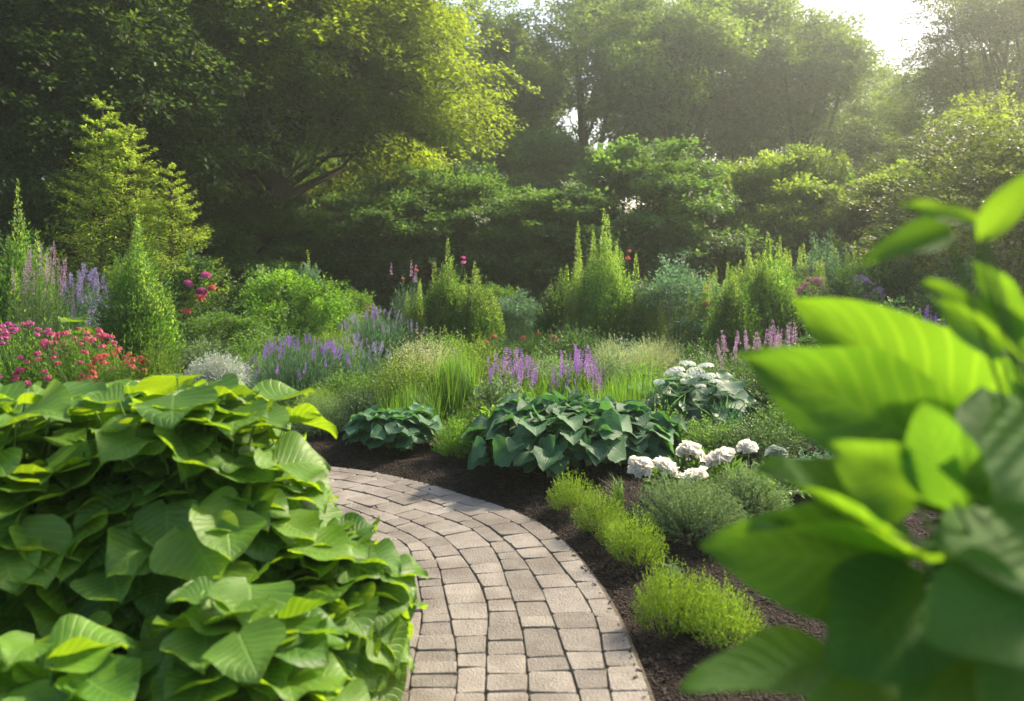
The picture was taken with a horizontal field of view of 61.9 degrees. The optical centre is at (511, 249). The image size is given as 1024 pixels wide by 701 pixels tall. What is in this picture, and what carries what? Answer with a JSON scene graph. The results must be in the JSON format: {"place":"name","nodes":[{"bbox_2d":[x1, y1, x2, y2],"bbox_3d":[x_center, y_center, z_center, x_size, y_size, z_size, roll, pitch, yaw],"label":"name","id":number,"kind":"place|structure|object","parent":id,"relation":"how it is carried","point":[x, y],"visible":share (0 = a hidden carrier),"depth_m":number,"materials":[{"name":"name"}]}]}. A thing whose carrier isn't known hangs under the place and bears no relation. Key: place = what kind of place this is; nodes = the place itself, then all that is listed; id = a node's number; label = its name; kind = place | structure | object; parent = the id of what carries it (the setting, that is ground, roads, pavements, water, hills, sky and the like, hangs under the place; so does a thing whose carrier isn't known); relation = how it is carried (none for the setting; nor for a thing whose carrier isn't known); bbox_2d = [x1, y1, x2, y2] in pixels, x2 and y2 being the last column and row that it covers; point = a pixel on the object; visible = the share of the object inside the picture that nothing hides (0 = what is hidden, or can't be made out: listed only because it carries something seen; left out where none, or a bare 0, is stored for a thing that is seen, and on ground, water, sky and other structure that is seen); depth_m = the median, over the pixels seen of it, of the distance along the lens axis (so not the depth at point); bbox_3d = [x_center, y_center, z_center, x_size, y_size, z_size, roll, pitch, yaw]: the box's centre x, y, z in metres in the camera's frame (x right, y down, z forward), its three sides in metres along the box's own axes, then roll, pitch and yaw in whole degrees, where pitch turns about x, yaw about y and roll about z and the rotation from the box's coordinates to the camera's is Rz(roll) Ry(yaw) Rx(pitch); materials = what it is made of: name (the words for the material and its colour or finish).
{"place":"outdoors","nodes":[
{"label":"outdoors","id":0,"kind":"place"},
{"bbox_2d":[120,323,190,380],"bbox_3d":[-2.732,1.064,6.596,0.603,1.008,0.629,0,0,4],"label":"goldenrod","id":1,"kind":"object","parent":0,"point":[161,359],"visible":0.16,"depth_m":6.57,"materials":[{"name":"green plant"}]},
{"bbox_2d":[8,309,941,700],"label":"ground","id":2,"kind":"structure","parent":0,"point":[656,643],"depth_m":4.69,"materials":[{"name":"soil"}]},
{"bbox_2d":[0,306,74,388],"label":"phlox","id":3,"kind":"object","parent":2,"relation":"on","point":[12,364],"visible":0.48,"depth_m":6.83,"materials":[{"name":"pink plant"}]},
{"bbox_2d":[0,178,79,374],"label":"upright shrub","id":4,"kind":"object","parent":2,"relation":"on","point":[6,288],"visible":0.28,"depth_m":9.34,"materials":[{"name":"green plant"}]},
{"bbox_2d":[0,243,80,372],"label":"veronica","id":5,"kind":"object","parent":2,"relation":"on","point":[37,308],"visible":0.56,"depth_m":8.84,"materials":[{"name":"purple plant"}]},
{"bbox_2d":[10,311,135,388],"bbox_3d":[-3.413,1.024,6.670,1.016,1.100,1.097,0,0,-12],"label":"phlox","id":6,"kind":"object","parent":2,"relation":"on","point":[76,367],"visible":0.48,"depth_m":6.61,"materials":[{"name":"pink plant"}]},
{"bbox_2d":[0,611,156,700],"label":"broad leaf plant","id":7,"kind":"object","parent":2,"relation":"on","point":[71,657],"visible":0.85,"depth_m":2.12,"materials":[{"name":"green plant"}]},
{"bbox_2d":[0,378,169,638],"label":"broad leaf plant","id":8,"kind":"object","parent":2,"relation":"on","point":[39,425],"visible":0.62,"depth_m":2.66,"materials":[{"name":"green plant"}]},
{"bbox_2d":[55,262,120,349],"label":"purple flowers","id":9,"kind":"object","parent":2,"relation":"on","point":[93,278],"visible":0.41,"depth_m":10.91,"materials":[{"name":"plant"}]},
{"bbox_2d":[0,180,195,310],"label":"shrub","id":10,"kind":"object","parent":2,"relation":"on","point":[36,221],"visible":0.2,"depth_m":17.77,"materials":[{"name":"green plant"}]},
{"bbox_2d":[73,336,150,382],"bbox_3d":[-2.995,1.125,6.503,0.772,0.956,0.794,0,0,-11],"label":"phlox","id":11,"kind":"object","parent":2,"relation":"on","point":[103,358],"visible":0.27,"depth_m":6.45,"materials":[{"name":"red plant"}]},
{"bbox_2d":[0,0,238,257],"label":"shade tree","id":12,"kind":"object","parent":2,"relation":"on","point":[38,117],"visible":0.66,"depth_m":14.36,"materials":[{"name":"green plant"}]},
{"bbox_2d":[20,98,236,338],"bbox_3d":[-5.843,-0.357,13.011,3.396,3.863,2.453,0,0,0],"label":"conifer","id":13,"kind":"object","parent":2,"relation":"on","point":[115,186],"visible":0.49,"depth_m":12.88,"materials":[{"name":"green plant"}]},
{"bbox_2d":[82,205,188,375],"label":"upright shrub","id":14,"kind":"object","parent":2,"relation":"on","point":[150,306],"visible":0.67,"depth_m":9.18,"materials":[{"name":"green plant"}]},
{"bbox_2d":[0,0,363,317],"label":"shade tree","id":15,"kind":"object","parent":2,"relation":"on","point":[136,92],"visible":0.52,"depth_m":16.04,"materials":[{"name":"green plant"}]},
{"bbox_2d":[35,373,343,650],"bbox_3d":[-1.093,1.001,3.003,1.114,1.106,1.084,0,0,42],"label":"broad leaf plant","id":16,"kind":"object","parent":2,"relation":"on","point":[229,495],"visible":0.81,"depth_m":2.73,"materials":[{"name":"green plant"}]},
{"bbox_2d":[0,0,379,248],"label":"tree","id":17,"kind":"object","parent":2,"relation":"on","point":[232,187],"visible":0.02,"depth_m":21.58,"materials":[{"name":"green plant"}]},
{"bbox_2d":[174,334,246,370],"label":"spreading perennial","id":18,"kind":"object","parent":2,"relation":"on","point":[192,354],"visible":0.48,"depth_m":10.51,"materials":[{"name":"green plant"}]},
{"bbox_2d":[157,246,265,348],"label":"rose bush","id":19,"kind":"object","parent":2,"relation":"on","point":[188,284],"visible":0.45,"depth_m":12.44,"materials":[{"name":"green plant"}]},
{"bbox_2d":[176,307,273,355],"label":"shrub","id":20,"kind":"object","parent":2,"relation":"on","point":[214,322],"visible":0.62,"depth_m":11.16,"materials":[{"name":"green plant"}]},
{"bbox_2d":[134,561,370,700],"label":"broad leaf plant","id":21,"kind":"object","parent":2,"relation":"on","point":[233,639],"visible":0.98,"depth_m":2.22,"materials":[{"name":"green plant"}]},
{"bbox_2d":[210,325,301,364],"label":"spreading perennial","id":22,"kind":"object","parent":2,"relation":"on","point":[249,342],"visible":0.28,"depth_m":10.67,"materials":[{"name":"green plant"}]},
{"bbox_2d":[147,190,369,319],"bbox_3d":[-6.452,0.183,20.014,6.295,3.212,6.581,0,0,19],"label":"shrub","id":23,"kind":"object","parent":2,"relation":"on","point":[251,218],"visible":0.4,"depth_m":18.64,"materials":[{"name":"green plant"}]},
{"bbox_2d":[0,0,543,302],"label":"maple tree","id":24,"kind":"object","parent":2,"relation":"on","point":[399,46],"visible":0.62,"depth_m":19.66,"materials":[{"name":"green plant"}]},
{"bbox_2d":[220,262,357,345],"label":"garden bush","id":25,"kind":"object","parent":2,"relation":"on","point":[317,294],"visible":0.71,"depth_m":12.84,"materials":[{"name":"green plant"}]},
{"bbox_2d":[244,333,353,401],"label":"lavender","id":26,"kind":"object","parent":2,"relation":"on","point":[297,377],"visible":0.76,"depth_m":8.29,"materials":[{"name":"purple plant"}]},
{"bbox_2d":[168,206,439,315],"bbox_3d":[-4.498,0.362,21.096,6.633,2.928,5.430,0,0,24],"label":"shrub","id":27,"kind":"object","parent":2,"relation":"on","point":[313,218],"visible":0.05,"depth_m":19.78,"materials":[{"name":"green plant"}]},
{"bbox_2d":[275,296,364,349],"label":"garden bush","id":28,"kind":"object","parent":2,"relation":"on","point":[351,311],"visible":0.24,"depth_m":13.22,"materials":[{"name":"green plant"}]},
{"bbox_2d":[286,390,354,437],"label":"mound plant","id":29,"kind":"object","parent":2,"relation":"on","point":[326,414],"visible":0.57,"depth_m":7.09,"materials":[{"name":"green plant"}]},
{"bbox_2d":[216,131,456,238],"bbox_3d":[-5.796,-1.177,29.059,9.045,6.482,7.404,0,0,-29],"label":"tree","id":30,"kind":"object","parent":2,"relation":"on","point":[328,202],"visible":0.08,"depth_m":26.94,"materials":[{"name":"green plant"}]},
{"bbox_2d":[262,508,428,700],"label":"broad leaf plant","id":31,"kind":"object","parent":2,"relation":"on","point":[372,584],"visible":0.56,"depth_m":2.79,"materials":[{"name":"green plant"}]},
{"bbox_2d":[309,361,383,408],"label":"spreading perennial","id":32,"kind":"object","parent":2,"relation":"on","point":[345,382],"visible":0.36,"depth_m":7.85,"materials":[{"name":"green plant"}]},
{"bbox_2d":[302,333,394,392],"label":"lavender","id":33,"kind":"object","parent":2,"relation":"on","point":[361,363],"visible":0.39,"depth_m":8.82,"materials":[{"name":"purple plant"}]},
{"bbox_2d":[327,379,398,425],"bbox_3d":[-1.261,1.300,7.302,0.702,0.397,0.679,0,0,-2],"label":"ladys mantle","id":34,"kind":"object","parent":2,"relation":"on","point":[358,405],"visible":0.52,"depth_m":7.22,"materials":[{"name":"green plant"}]},
{"bbox_2d":[338,307,422,365],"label":"lavender","id":35,"kind":"object","parent":2,"relation":"on","point":[380,332],"visible":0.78,"depth_m":11.27,"materials":[{"name":"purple plant"}]},
{"bbox_2d":[255,175,529,319],"bbox_3d":[-2.526,0.064,19.586,5.183,3.617,6.331,0,0,-34],"label":"shrub","id":36,"kind":"object","parent":2,"relation":"on","point":[376,223],"visible":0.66,"depth_m":18.29,"materials":[{"name":"green plant"}]},
{"bbox_2d":[341,401,444,450],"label":"hosta","id":37,"kind":"object","parent":2,"relation":"on","point":[402,429],"visible":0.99,"depth_m":6.55,"materials":[{"name":"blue plant"}]},
{"bbox_2d":[357,341,446,409],"bbox_3d":[-0.926,1.119,7.514,0.839,0.664,0.957,0,0,33],"label":"ladys mantle","id":38,"kind":"object","parent":2,"relation":"on","point":[392,385],"visible":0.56,"depth_m":7.42,"materials":[{"name":"green plant"}]},
{"bbox_2d":[374,379,447,436],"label":"ornamental grass","id":39,"kind":"object","parent":2,"relation":"on","point":[407,401],"depth_m":7.09,"materials":[{"name":"green plant"}]},
{"bbox_2d":[312,125,518,224],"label":"shrub","id":40,"kind":"object","parent":2,"relation":"on","point":[479,159],"visible":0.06,"depth_m":28.32,"materials":[{"name":"green plant"}]},
{"bbox_2d":[395,278,447,358],"bbox_3d":[-1.301,0.989,11.887,0.742,1.198,0.704,0,0,-26],"label":"verbascum","id":41,"kind":"object","parent":2,"relation":"on","point":[418,317],"visible":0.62,"depth_m":11.79,"materials":[{"name":"green plant"}]},
{"bbox_2d":[378,325,476,396],"bbox_3d":[-0.804,1.042,7.866,0.991,0.721,1.016,0,0,-14],"label":"ladys mantle","id":42,"kind":"object","parent":2,"relation":"on","point":[422,349],"visible":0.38,"depth_m":7.82,"materials":[{"name":"green plant"}]},
{"bbox_2d":[417,237,472,347],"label":"upright shrub","id":43,"kind":"object","parent":2,"relation":"on","point":[440,305],"visible":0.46,"depth_m":12.06,"materials":[{"name":"green plant"}]},
{"bbox_2d":[412,346,485,427],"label":"ornamental grass","id":44,"kind":"object","parent":2,"relation":"on","point":[456,383],"depth_m":7.44,"materials":[{"name":"green plant"}]},
{"bbox_2d":[430,406,474,459],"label":"mound plant","id":45,"kind":"object","parent":2,"relation":"on","point":[454,440],"visible":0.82,"depth_m":6.31,"materials":[{"name":"green plant"}]},
{"bbox_2d":[424,328,512,387],"bbox_3d":[-0.457,1.115,8.900,1.008,0.715,1.012,0,0,-2],"label":"ladys mantle","id":46,"kind":"object","parent":2,"relation":"on","point":[478,359],"visible":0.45,"depth_m":8.83,"materials":[{"name":"green plant"}]},
{"bbox_2d":[365,158,572,296],"bbox_3d":[-0.810,-0.198,20.243,5.484,4.057,5.246,0,0,14],"label":"shrub","id":47,"kind":"object","parent":2,"relation":"on","point":[483,191],"visible":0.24,"depth_m":19.25,"materials":[{"name":"green plant"}]},
{"bbox_2d":[445,261,508,353],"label":"upright shrub","id":48,"kind":"object","parent":2,"relation":"on","point":[480,320],"visible":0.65,"depth_m":11.86,"materials":[{"name":"green plant"}]},
{"bbox_2d":[388,0,567,153],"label":"woodland tree","id":49,"kind":"object","parent":2,"relation":"on","point":[516,33],"visible":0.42,"depth_m":32.91,"materials":[{"name":"green plant"}]},
{"bbox_2d":[465,374,530,418],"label":"leafy clump","id":50,"kind":"object","parent":2,"relation":"on","point":[497,390],"visible":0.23,"depth_m":6.86,"materials":[{"name":"green plant"}]},
{"bbox_2d":[484,346,541,401],"bbox_3d":[0.007,1.218,7.597,0.662,0.719,0.646,0,0,24],"label":"salvia","id":51,"kind":"object","parent":2,"relation":"on","point":[520,377],"visible":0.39,"depth_m":7.60,"materials":[{"name":"purple plant"}]},
{"bbox_2d":[489,288,544,342],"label":"garden bush","id":52,"kind":"object","parent":2,"relation":"on","point":[514,311],"visible":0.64,"depth_m":14.13,"materials":[{"name":"green plant"}]},
{"bbox_2d":[455,122,625,261],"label":"shrub","id":53,"kind":"object","parent":2,"relation":"on","point":[538,162],"visible":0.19,"depth_m":29.36,"materials":[{"name":"green plant"}]},
{"bbox_2d":[527,265,578,341],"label":"upright shrub","id":54,"kind":"object","parent":2,"relation":"on","point":[549,317],"visible":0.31,"depth_m":12.47,"materials":[{"name":"green plant"}]},
{"bbox_2d":[461,386,647,476],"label":"hosta","id":55,"kind":"object","parent":2,"relation":"on","point":[549,433],"visible":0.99,"depth_m":5.66,"materials":[{"name":"green plant"}]},
{"bbox_2d":[85,315,1023,431],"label":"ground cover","id":56,"kind":"object","parent":2,"relation":"on","point":[286,401],"visible":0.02,"depth_m":10.73,"materials":[{"name":"green plant"}]},
{"bbox_2d":[182,347,253,385],"bbox_3d":[-3.176,1.267,9.211,0.878,0.455,0.839,0,0,-32],"label":"white cushion","id":57,"kind":"object","parent":56,"relation":"on","point":[214,371],"visible":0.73,"depth_m":9.11,"materials":[{"name":"white plant"}]},
{"bbox_2d":[430,184,682,319],"bbox_3d":[1.089,0.213,18.914,6.030,3.272,4.936,0,0,21],"label":"shrub","id":58,"kind":"object","parent":2,"relation":"on","point":[532,206],"visible":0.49,"depth_m":17.87,"materials":[{"name":"green plant"}]},
{"bbox_2d":[523,319,617,372],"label":"spreading perennial","id":59,"kind":"object","parent":2,"relation":"on","point":[563,344],"visible":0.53,"depth_m":10.20,"materials":[{"name":"green plant"}]},
{"bbox_2d":[545,464,598,512],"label":"cushion plant","id":60,"kind":"object","parent":2,"relation":"on","point":[571,495],"visible":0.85,"depth_m":5.08,"materials":[{"name":"green plant"}]},
{"bbox_2d":[550,278,595,348],"bbox_3d":[0.880,0.992,11.921,0.704,1.198,0.742,0,0,13],"label":"verbascum","id":61,"kind":"object","parent":2,"relation":"on","point":[570,317],"visible":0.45,"depth_m":11.88,"materials":[{"name":"green plant"}]},
{"bbox_2d":[460,0,695,180],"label":"woodland tree","id":62,"kind":"object","parent":2,"relation":"on","point":[575,19],"visible":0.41,"depth_m":34.18,"materials":[{"name":"green plant"}]},
{"bbox_2d":[550,344,607,398],"bbox_3d":[0.595,1.206,7.605,0.662,0.750,0.646,0,0,-34],"label":"salvia","id":63,"kind":"object","parent":2,"relation":"on","point":[569,379],"visible":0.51,"depth_m":7.56,"materials":[{"name":"purple plant"}]},
{"bbox_2d":[569,481,629,533],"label":"cushion plant","id":64,"kind":"object","parent":2,"relation":"on","point":[597,509],"visible":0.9,"depth_m":4.68,"materials":[{"name":"green plant"}]},
{"bbox_2d":[558,208,646,350],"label":"upright shrub","id":65,"kind":"object","parent":2,"relation":"on","point":[608,290],"visible":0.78,"depth_m":11.95,"materials":[{"name":"green plant"}]},
{"bbox_2d":[582,348,639,399],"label":"spreading perennial","id":66,"kind":"object","parent":2,"relation":"on","point":[607,373],"visible":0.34,"depth_m":8.33,"materials":[{"name":"green plant"}]},
{"bbox_2d":[604,504,669,568],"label":"cushion plant","id":67,"kind":"object","parent":2,"relation":"on","point":[645,541],"visible":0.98,"depth_m":4.24,"materials":[{"name":"green plant"}]},
{"bbox_2d":[597,396,687,464],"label":"hosta","id":68,"kind":"object","parent":2,"relation":"on","point":[658,440],"visible":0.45,"depth_m":6.04,"materials":[{"name":"green plant"}]},
{"bbox_2d":[515,133,776,317],"bbox_3d":[3.201,-0.380,19.391,6.032,4.462,6.307,0,0,38],"label":"shrub","id":69,"kind":"object","parent":2,"relation":"on","point":[629,172],"visible":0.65,"depth_m":17.58,"materials":[{"name":"green plant"}]},
{"bbox_2d":[615,333,691,378],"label":"ornamental grass","id":70,"kind":"object","parent":2,"relation":"on","point":[652,352],"depth_m":9.24,"materials":[{"name":"green plant"}]},
{"bbox_2d":[630,281,677,355],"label":"shrub","id":71,"kind":"object","parent":2,"relation":"on","point":[655,324],"visible":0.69,"depth_m":11.97,"materials":[{"name":"green plant"}]},
{"bbox_2d":[628,540,703,637],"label":"cushion plant","id":72,"kind":"object","parent":2,"relation":"on","point":[662,600],"visible":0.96,"depth_m":3.52,"materials":[{"name":"green plant"}]},
{"bbox_2d":[613,250,722,355],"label":"garden bush","id":73,"kind":"object","parent":2,"relation":"on","point":[681,288],"visible":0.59,"depth_m":12.18,"materials":[{"name":"green plant"}]},
{"bbox_2d":[558,0,780,200],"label":"woodland tree","id":74,"kind":"object","parent":2,"relation":"on","point":[700,22],"visible":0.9,"depth_m":31.37,"materials":[{"name":"green plant"}]},
{"bbox_2d":[626,463,752,543],"bbox_3d":[0.964,1.361,4.627,0.761,0.368,0.566,0,0,43],"label":"sage mound","id":75,"kind":"object","parent":2,"relation":"on","point":[711,518],"visible":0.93,"depth_m":4.55,"materials":[{"name":"green plant"}]},
{"bbox_2d":[627,439,758,509],"bbox_3d":[1.087,1.356,5.128,0.850,0.433,0.600,0,0,0],"label":"peony","id":76,"kind":"object","parent":2,"relation":"on","point":[706,461],"visible":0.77,"depth_m":5.04,"materials":[{"name":"white plant"}]},
{"bbox_2d":[628,361,763,433],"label":"umbel plant","id":77,"kind":"object","parent":2,"relation":"on","point":[723,386],"visible":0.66,"depth_m":6.95,"materials":[{"name":"green plant"}]},
{"bbox_2d":[681,277,716,354],"bbox_3d":[2.687,0.980,11.880,0.704,1.198,0.742,0,0,25],"label":"verbascum","id":78,"kind":"object","parent":2,"relation":"on","point":[689,337],"visible":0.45,"depth_m":11.84,"materials":[{"name":"green plant"}]},
{"bbox_2d":[673,411,758,461],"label":"spreading perennial","id":79,"kind":"object","parent":2,"relation":"on","point":[702,437],"visible":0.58,"depth_m":6.24,"materials":[{"name":"green plant"}]},
{"bbox_2d":[679,571,768,649],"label":"cushion plant","id":80,"kind":"object","parent":2,"relation":"on","point":[732,618],"visible":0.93,"depth_m":3.39,"materials":[{"name":"green plant"}]},
{"bbox_2d":[654,157,801,288],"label":"shrub","id":81,"kind":"object","parent":2,"relation":"on","point":[737,189],"visible":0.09,"depth_m":19.33,"materials":[{"name":"green plant"}]},
{"bbox_2d":[614,0,848,167],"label":"woodland tree","id":82,"kind":"object","parent":2,"relation":"on","point":[772,8],"visible":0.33,"depth_m":32.44,"materials":[{"name":"green plant"}]},
{"bbox_2d":[696,262,769,370],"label":"upright shrub","id":83,"kind":"object","parent":2,"relation":"on","point":[731,322],"visible":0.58,"depth_m":10.26,"materials":[{"name":"green plant"}]},
{"bbox_2d":[704,456,793,522],"bbox_3d":[1.322,1.357,4.854,0.566,0.366,0.556,0,0,-27],"label":"sage mound","id":84,"kind":"object","parent":2,"relation":"on","point":[744,482],"visible":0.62,"depth_m":4.77,"materials":[{"name":"green plant"}]},
{"bbox_2d":[707,411,815,464],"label":"spreading perennial","id":85,"kind":"object","parent":2,"relation":"on","point":[764,440],"visible":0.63,"depth_m":6.04,"materials":[{"name":"green plant"}]},
{"bbox_2d":[738,222,804,347],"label":"upright shrub","id":86,"kind":"object","parent":2,"relation":"on","point":[774,302],"visible":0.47,"depth_m":10.64,"materials":[{"name":"green plant"}]},
{"bbox_2d":[690,140,869,281],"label":"shrub","id":87,"kind":"object","parent":2,"relation":"on","point":[796,182],"visible":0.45,"depth_m":18.89,"materials":[{"name":"green plant"}]},
{"bbox_2d":[664,0,919,173],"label":"woodland tree","id":88,"kind":"object","parent":2,"relation":"on","point":[824,38],"visible":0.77,"depth_m":31.98,"materials":[{"name":"green plant"}]},
{"bbox_2d":[789,228,857,293],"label":"garden bush","id":89,"kind":"object","parent":2,"relation":"on","point":[825,261],"visible":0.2,"depth_m":12.06,"materials":[{"name":"green plant"}]},
{"bbox_2d":[763,169,901,270],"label":"shrub","id":90,"kind":"object","parent":2,"relation":"on","point":[854,237],"visible":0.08,"depth_m":18.60,"materials":[{"name":"green plant"}]},
{"bbox_2d":[789,267,898,346],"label":"garden bush","id":91,"kind":"object","parent":2,"relation":"on","point":[840,288],"visible":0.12,"depth_m":10.48,"materials":[{"name":"green plant"}]},
{"bbox_2d":[680,174,1023,700],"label":"broad leaf plant","id":92,"kind":"object","parent":2,"relation":"on","point":[899,416],"visible":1,"depth_m":0.99,"materials":[{"name":"green plant"}]},
{"bbox_2d":[812,60,948,177],"bbox_3d":[15.847,-3.287,37.229,7.305,9.910,6.382,0,0,-23],"label":"woodland tree","id":93,"kind":"object","parent":2,"relation":"on","point":[894,92],"visible":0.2,"depth_m":36.47,"materials":[{"name":"green plant"}]},
{"bbox_2d":[863,257,935,321],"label":"garden bush","id":94,"kind":"object","parent":2,"relation":"on","point":[889,285],"visible":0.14,"depth_m":10.95,"materials":[{"name":"green plant"}]},
{"bbox_2d":[815,151,1011,308],"bbox_3d":[8.491,-0.165,18.062,4.184,3.894,5.706,0,0,30],"label":"shrub","id":95,"kind":"object","parent":2,"relation":"on","point":[882,179],"visible":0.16,"depth_m":17.33,"materials":[{"name":"green plant"}]},
{"bbox_2d":[837,128,1013,260],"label":"thicket bush","id":96,"kind":"object","parent":2,"relation":"on","point":[892,155],"visible":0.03,"depth_m":19.25,"materials":[{"name":"green plant"}]},
{"bbox_2d":[838,108,1023,360],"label":"thicket bush","id":97,"kind":"object","parent":2,"relation":"on","point":[1003,171],"visible":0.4,"depth_m":11.34,"materials":[{"name":"green plant"}]},
{"bbox_2d":[864,0,1023,183],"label":"oak tree","id":98,"kind":"object","parent":2,"relation":"on","point":[981,16],"visible":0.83,"depth_m":25.73,"materials":[{"name":"green plant"}]},
{"bbox_2d":[881,69,1023,270],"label":"thicket bush","id":99,"kind":"object","parent":2,"relation":"on","point":[975,111],"visible":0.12,"depth_m":18.75,"materials":[{"name":"green plant"}]},
{"bbox_2d":[887,244,1022,363],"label":"garden bush","id":100,"kind":"object","parent":2,"relation":"on","point":[919,300],"visible":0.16,"depth_m":9.79,"materials":[{"name":"green plant"}]},
{"bbox_2d":[303,466,654,700],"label":"path","id":101,"kind":"structure","parent":0,"point":[516,609],"depth_m":3.77,"materials":[{"name":"stone"}]},
{"bbox_2d":[3,0,1021,249],"label":"sky","id":102,"kind":"structure","parent":0,"point":[878,10],"materials":[{"name":"white"}]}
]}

